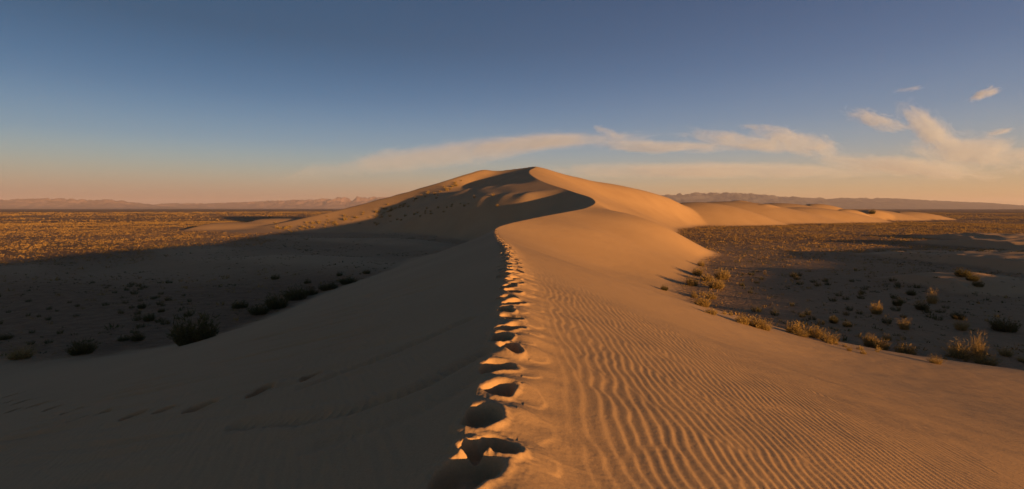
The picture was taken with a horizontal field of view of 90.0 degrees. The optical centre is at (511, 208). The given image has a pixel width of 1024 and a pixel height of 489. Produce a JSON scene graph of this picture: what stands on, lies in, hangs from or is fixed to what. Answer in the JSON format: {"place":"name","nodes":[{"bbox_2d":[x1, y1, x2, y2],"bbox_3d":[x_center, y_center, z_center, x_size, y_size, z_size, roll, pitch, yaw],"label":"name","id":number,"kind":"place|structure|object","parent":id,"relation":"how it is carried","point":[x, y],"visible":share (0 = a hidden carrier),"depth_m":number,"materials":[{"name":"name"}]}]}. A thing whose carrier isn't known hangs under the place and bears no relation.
{"place":"outdoors","nodes":[
{"label":"outdoors","id":0,"kind":"place"},
{"bbox_2d":[0,198,204,208],"bbox_3d":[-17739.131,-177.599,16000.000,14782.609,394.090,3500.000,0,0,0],"label":"mountain range","id":1,"kind":"structure","parent":0,"point":[48,203],"depth_m":15151.81,"materials":[{"name":"stone"}]},
{"bbox_2d":[179,218,274,230],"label":"dunes","id":2,"kind":"structure","parent":0,"point":[210,225],"depth_m":213.42,"materials":[{"name":"beige sand"}]},
{"bbox_2d":[150,196,387,208],"bbox_3d":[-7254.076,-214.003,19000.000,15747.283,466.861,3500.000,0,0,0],"label":"mountain range","id":3,"kind":"structure","parent":0,"point":[337,203],"depth_m":18007.57,"materials":[{"name":"brown stone"}]},
{"bbox_2d":[0,167,1023,488],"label":"dune ridge","id":4,"kind":"structure","parent":0,"point":[540,329],"depth_m":7.53,"materials":[{"name":"beige sand"}]},
{"bbox_2d":[660,284,668,290],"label":"shrub","id":5,"kind":"object","parent":4,"relation":"on","point":[664,288],"visible":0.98,"depth_m":52.82,"materials":[{"name":"plant"}]},
{"bbox_2d":[694,295,711,307],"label":"shrub","id":6,"kind":"object","parent":4,"relation":"on","point":[703,303],"visible":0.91,"depth_m":30.90,"materials":[{"name":"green plant"}]},
{"bbox_2d":[704,308,717,314],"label":"shrub","id":7,"kind":"object","parent":4,"relation":"on","point":[710,311],"visible":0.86,"depth_m":26.19,"materials":[{"name":"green plant"}]},
{"bbox_2d":[735,314,751,324],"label":"shrub","id":8,"kind":"object","parent":4,"relation":"on","point":[742,320],"visible":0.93,"depth_m":25.84,"materials":[{"name":"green plant"}]},
{"bbox_2d":[748,314,766,328],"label":"shrub","id":9,"kind":"object","parent":4,"relation":"on","point":[754,323],"visible":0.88,"depth_m":25.82,"materials":[{"name":"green plant"}]},
{"bbox_2d":[756,319,775,330],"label":"grass tuft","id":10,"kind":"object","parent":4,"relation":"on","point":[768,327],"visible":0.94,"depth_m":25.61,"materials":[{"name":"brown plant"}]},
{"bbox_2d":[785,319,802,333],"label":"shrub","id":11,"kind":"object","parent":4,"relation":"on","point":[792,330],"visible":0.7,"depth_m":27.10,"materials":[{"name":"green plant"}]},
{"bbox_2d":[794,326,812,336],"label":"grass tuft","id":12,"kind":"object","parent":4,"relation":"on","point":[803,333],"visible":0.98,"depth_m":26.45,"materials":[{"name":"brown plant"}]},
{"bbox_2d":[804,323,823,338],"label":"shrub","id":13,"kind":"object","parent":4,"relation":"on","point":[812,331],"visible":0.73,"depth_m":26.91,"materials":[{"name":"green plant"}]},
{"bbox_2d":[815,327,840,342],"bbox_3d":[16.061,6.440,26.142,1.022,0.801,1.391,0,0,-31],"label":"grass tuft","id":14,"kind":"object","parent":4,"relation":"on","point":[822,338],"visible":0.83,"depth_m":26.10,"materials":[{"name":"beige plant"}]},
{"bbox_2d":[925,354,946,364],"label":"grass tuft","id":15,"kind":"object","parent":4,"relation":"on","point":[935,360],"visible":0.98,"depth_m":23.69,"materials":[{"name":"brown plant"}]},
{"bbox_2d":[0,209,1023,370],"bbox_3d":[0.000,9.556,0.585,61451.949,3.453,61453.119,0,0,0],"label":"desert plain","id":16,"kind":"structure","parent":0,"point":[92,320],"depth_m":69.66,"materials":[{"name":"brown sand"}]},
{"bbox_2d":[0,333,13,339],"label":"shrub","id":17,"kind":"object","parent":16,"relation":"on","point":[3,337],"visible":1,"depth_m":35.50,"materials":[{"name":"plant"}]},
{"bbox_2d":[0,343,45,359],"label":"grass tuft","id":18,"kind":"object","parent":16,"relation":"on","point":[20,355],"visible":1,"depth_m":30.28,"materials":[{"name":"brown plant"}]},
{"bbox_2d":[65,335,97,355],"bbox_3d":[-26.556,8.464,31.618,1.759,1.137,1.618,0,0,-30],"label":"shrub","id":19,"kind":"object","parent":16,"relation":"on","point":[83,349],"visible":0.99,"depth_m":31.42,"materials":[{"name":"green plant"}]},
{"bbox_2d":[117,334,130,341],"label":"shrub","id":20,"kind":"object","parent":16,"relation":"on","point":[123,339],"visible":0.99,"depth_m":34.60,"materials":[{"name":"plant"}]},
{"bbox_2d":[129,331,145,340],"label":"shrub","id":21,"kind":"object","parent":16,"relation":"on","point":[136,338],"visible":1,"depth_m":34.69,"materials":[{"name":"plant"}]},
{"bbox_2d":[137,302,146,308],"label":"shrub","id":22,"kind":"object","parent":16,"relation":"on","point":[139,306],"visible":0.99,"depth_m":45.48,"materials":[{"name":"plant"}]},
{"bbox_2d":[142,313,155,320],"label":"shrub","id":23,"kind":"object","parent":16,"relation":"on","point":[149,318],"visible":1,"depth_m":40.48,"materials":[{"name":"plant"}]},
{"bbox_2d":[0,211,332,223],"bbox_3d":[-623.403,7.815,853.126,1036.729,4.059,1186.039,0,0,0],"label":"scrub","id":24,"kind":"object","parent":16,"relation":"on","point":[86,213],"visible":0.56,"depth_m":716.91,"materials":[{"name":"plant"}]},
{"bbox_2d":[183,310,192,316],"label":"shrub","id":25,"kind":"object","parent":16,"relation":"on","point":[186,315],"visible":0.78,"depth_m":42.16,"materials":[{"name":"plant"}]},
{"bbox_2d":[166,308,220,345],"bbox_3d":[-15.761,5.819,25.412,2.386,1.829,2.468,0,0,-34],"label":"shrub","id":26,"kind":"object","parent":16,"relation":"on","point":[182,338],"visible":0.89,"depth_m":25.14,"materials":[{"name":"green plant"}]},
{"bbox_2d":[0,220,456,355],"bbox_3d":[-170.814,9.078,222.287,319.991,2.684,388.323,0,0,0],"label":"scrub","id":27,"kind":"object","parent":16,"relation":"on","point":[2,227],"visible":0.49,"depth_m":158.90,"materials":[{"name":"plant"}]},
{"bbox_2d":[231,299,248,308],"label":"shrub","id":28,"kind":"object","parent":16,"relation":"on","point":[240,305],"visible":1,"depth_m":45.59,"materials":[{"name":"green plant"}]},
{"bbox_2d":[246,303,270,314],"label":"shrub","id":29,"kind":"object","parent":16,"relation":"on","point":[257,310],"visible":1,"depth_m":43.04,"materials":[{"name":"green plant"}]},
{"bbox_2d":[270,274,279,279],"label":"shrub","id":30,"kind":"object","parent":16,"relation":"on","point":[274,277],"visible":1,"depth_m":68.41,"materials":[{"name":"plant"}]},
{"bbox_2d":[262,291,288,308],"bbox_3d":[-21.074,8.169,45.941,2.494,1.684,2.614,0,0,34],"label":"shrub","id":31,"kind":"object","parent":16,"relation":"on","point":[275,303],"visible":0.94,"depth_m":45.56,"materials":[{"name":"green plant"}]},
{"bbox_2d":[281,285,308,300],"bbox_3d":[-21.663,8.295,51.099,2.821,1.748,3.218,0,0,-7],"label":"shrub","id":32,"kind":"object","parent":16,"relation":"on","point":[298,295],"visible":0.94,"depth_m":50.75,"materials":[{"name":"green plant"}]},
{"bbox_2d":[305,286,317,294],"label":"shrub","id":33,"kind":"object","parent":16,"relation":"on","point":[311,292],"visible":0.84,"depth_m":53.91,"materials":[{"name":"green plant"}]},
{"bbox_2d":[318,281,338,290],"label":"shrub","id":34,"kind":"object","parent":16,"relation":"on","point":[329,286],"visible":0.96,"depth_m":56.12,"materials":[{"name":"green plant"}]},
{"bbox_2d":[336,276,358,284],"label":"shrub","id":35,"kind":"object","parent":16,"relation":"on","point":[348,281],"visible":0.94,"depth_m":59.22,"materials":[{"name":"green plant"}]},
{"bbox_2d":[684,276,699,285],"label":"shrub","id":36,"kind":"object","parent":16,"relation":"on","point":[689,282],"visible":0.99,"depth_m":59.21,"materials":[{"name":"green plant"}]},
{"bbox_2d":[691,267,702,275],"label":"shrub","id":37,"kind":"object","parent":16,"relation":"on","point":[698,272],"visible":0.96,"depth_m":68.27,"materials":[{"name":"green plant"}]},
{"bbox_2d":[700,273,713,280],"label":"shrub","id":38,"kind":"object","parent":16,"relation":"on","point":[707,277],"visible":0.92,"depth_m":63.76,"materials":[{"name":"green plant"}]},
{"bbox_2d":[705,291,716,298],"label":"shrub","id":39,"kind":"object","parent":16,"relation":"on","point":[710,296],"visible":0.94,"depth_m":50.87,"materials":[{"name":"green plant"}]},
{"bbox_2d":[707,277,726,288],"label":"shrub","id":40,"kind":"object","parent":16,"relation":"on","point":[716,285],"visible":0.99,"depth_m":57.20,"materials":[{"name":"green plant"}]},
{"bbox_2d":[713,268,730,279],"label":"shrub","id":41,"kind":"object","parent":16,"relation":"on","point":[722,275],"visible":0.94,"depth_m":65.13,"materials":[{"name":"green plant"}]},
{"bbox_2d":[750,304,761,311],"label":"shrub","id":42,"kind":"object","parent":16,"relation":"on","point":[757,309],"visible":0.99,"depth_m":44.65,"materials":[{"name":"plant"}]},
{"bbox_2d":[769,307,778,315],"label":"shrub","id":43,"kind":"object","parent":16,"relation":"on","point":[774,312],"visible":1,"depth_m":43.06,"materials":[{"name":"plant"}]},
{"bbox_2d":[828,314,839,323],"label":"shrub","id":44,"kind":"object","parent":16,"relation":"on","point":[835,320],"visible":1,"depth_m":39.80,"materials":[{"name":"brown plant"}]},
{"bbox_2d":[843,320,852,326],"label":"shrub","id":45,"kind":"object","parent":16,"relation":"on","point":[845,324],"visible":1,"depth_m":38.60,"materials":[{"name":"brown plant"}]},
{"bbox_2d":[676,222,1023,362],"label":"scrub","id":46,"kind":"object","parent":16,"relation":"on","point":[927,224],"visible":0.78,"depth_m":169.12,"materials":[{"name":"plant"}]},
{"bbox_2d":[862,332,875,346],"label":"shrub","id":47,"kind":"object","parent":16,"relation":"on","point":[867,342],"visible":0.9,"depth_m":33.52,"materials":[{"name":"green plant"}]},
{"bbox_2d":[871,336,890,349],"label":"shrub","id":48,"kind":"object","parent":16,"relation":"on","point":[881,345],"visible":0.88,"depth_m":32.74,"materials":[{"name":"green plant"}]},
{"bbox_2d":[882,333,891,339],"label":"shrub","id":49,"kind":"object","parent":16,"relation":"on","point":[886,337],"visible":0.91,"depth_m":34.95,"materials":[{"name":"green plant"}]},
{"bbox_2d":[882,314,893,323],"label":"shrub","id":50,"kind":"object","parent":16,"relation":"on","point":[885,320],"visible":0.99,"depth_m":39.65,"materials":[{"name":"plant"}]},
{"bbox_2d":[892,296,903,305],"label":"shrub","id":51,"kind":"object","parent":16,"relation":"on","point":[897,303],"visible":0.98,"depth_m":46.84,"materials":[{"name":"plant"}]},
{"bbox_2d":[896,315,912,329],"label":"grass tuft","id":52,"kind":"object","parent":16,"relation":"on","point":[904,326],"visible":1,"depth_m":37.68,"materials":[{"name":"brown plant"}]},
{"bbox_2d":[893,342,918,354],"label":"shrub","id":53,"kind":"object","parent":16,"relation":"on","point":[904,349],"visible":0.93,"depth_m":31.84,"materials":[{"name":"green plant"}]},
{"bbox_2d":[906,288,917,295],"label":"shrub","id":54,"kind":"object","parent":16,"relation":"on","point":[912,293],"visible":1,"depth_m":52.66,"materials":[{"name":"plant"}]},
{"bbox_2d":[913,300,929,310],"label":"shrub","id":55,"kind":"object","parent":16,"relation":"on","point":[922,306],"visible":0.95,"depth_m":44.71,"materials":[{"name":"plant"}]},
{"bbox_2d":[925,289,939,303],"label":"grass tuft","id":56,"kind":"object","parent":16,"relation":"on","point":[931,300],"visible":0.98,"depth_m":48.01,"materials":[{"name":"brown plant"}]},
{"bbox_2d":[933,314,943,320],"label":"shrub","id":57,"kind":"object","parent":16,"relation":"on","point":[936,318],"visible":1,"depth_m":41.02,"materials":[{"name":"plant"}]},
{"bbox_2d":[949,310,966,319],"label":"shrub","id":58,"kind":"object","parent":16,"relation":"on","point":[959,316],"visible":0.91,"depth_m":41.28,"materials":[{"name":"brown plant"}]},
{"bbox_2d":[942,337,976,359],"bbox_3d":[26.928,8.395,30.901,1.989,1.329,1.984,0,0,27],"label":"grass tuft","id":59,"kind":"object","parent":16,"relation":"on","point":[960,354],"visible":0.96,"depth_m":30.75,"materials":[{"name":"brown plant"}]},
{"bbox_2d":[897,212,1023,223],"bbox_3d":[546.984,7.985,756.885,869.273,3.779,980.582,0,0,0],"label":"scrub","id":60,"kind":"object","parent":16,"relation":"on","point":[967,221],"visible":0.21,"depth_m":553.92,"materials":[{"name":"plant"}]},
{"bbox_2d":[953,316,972,330],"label":"grass tuft","id":61,"kind":"object","parent":16,"relation":"on","point":[961,327],"visible":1,"depth_m":37.67,"materials":[{"name":"brown plant"}]},
{"bbox_2d":[968,331,991,358],"bbox_3d":[27.955,8.082,30.598,1.063,1.966,1.083,0,0,-23],"label":"grass tuft","id":62,"kind":"object","parent":16,"relation":"on","point":[979,349],"visible":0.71,"depth_m":30.58,"materials":[{"name":"brown plant"}]},
{"bbox_2d":[966,350,1004,365],"bbox_3d":[27.322,8.604,29.593,1.797,0.865,1.905,0,0,-15],"label":"grass tuft","id":63,"kind":"object","parent":16,"relation":"on","point":[981,359],"visible":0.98,"depth_m":29.49,"materials":[{"name":"brown plant"}]},
{"bbox_2d":[994,346,1016,356],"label":"grass tuft","id":64,"kind":"object","parent":16,"relation":"on","point":[1007,353],"visible":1,"depth_m":31.03,"materials":[{"name":"brown plant"}]},
{"bbox_2d":[1015,355,1023,361],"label":"grass tuft","id":65,"kind":"object","parent":16,"relation":"on","point":[1020,360],"visible":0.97,"depth_m":30.01,"materials":[{"name":"brown plant"}]},
{"bbox_2d":[0,0,1023,204],"label":"sky","id":66,"kind":"structure","parent":0,"point":[153,102],"materials":[{"name":"blue"}]},
{"bbox_2d":[708,200,955,225],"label":"dunes","id":67,"kind":"structure","parent":0,"point":[760,214],"depth_m":317.91,"materials":[{"name":"beige sand"}]},
{"bbox_2d":[661,192,1023,208],"bbox_3d":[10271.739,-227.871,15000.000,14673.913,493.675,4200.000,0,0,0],"label":"mountain range","id":68,"kind":"structure","parent":0,"point":[868,203],"depth_m":13945.81,"materials":[{"name":"brown stone"}]},
{"bbox_2d":[841,233,1023,296],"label":"shaded dunes","id":69,"kind":"structure","parent":0,"point":[1005,260],"depth_m":77.29,"materials":[{"name":"beige sand"}]},
{"bbox_2d":[869,300,882,314],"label":"shrub","id":70,"kind":"object","parent":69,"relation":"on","point":[878,310],"visible":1,"depth_m":43.05,"materials":[{"name":"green plant"}]},
{"bbox_2d":[954,267,971,276],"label":"shrub","id":71,"kind":"object","parent":69,"relation":"on","point":[959,273],"visible":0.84,"depth_m":58.04,"materials":[{"name":"brown plant"}]},
{"bbox_2d":[965,272,980,281],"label":"shrub","id":72,"kind":"object","parent":69,"relation":"on","point":[971,278],"visible":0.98,"depth_m":55.49,"materials":[{"name":"plant"}]},
{"bbox_2d":[972,278,984,286],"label":"shrub","id":73,"kind":"object","parent":69,"relation":"on","point":[979,284],"visible":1,"depth_m":53.76,"materials":[{"name":"plant"}]},
{"bbox_2d":[989,316,1022,332],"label":"shrub","id":74,"kind":"object","parent":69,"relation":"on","point":[1000,326],"visible":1,"depth_m":37.49,"materials":[{"name":"green plant"}]}
]}

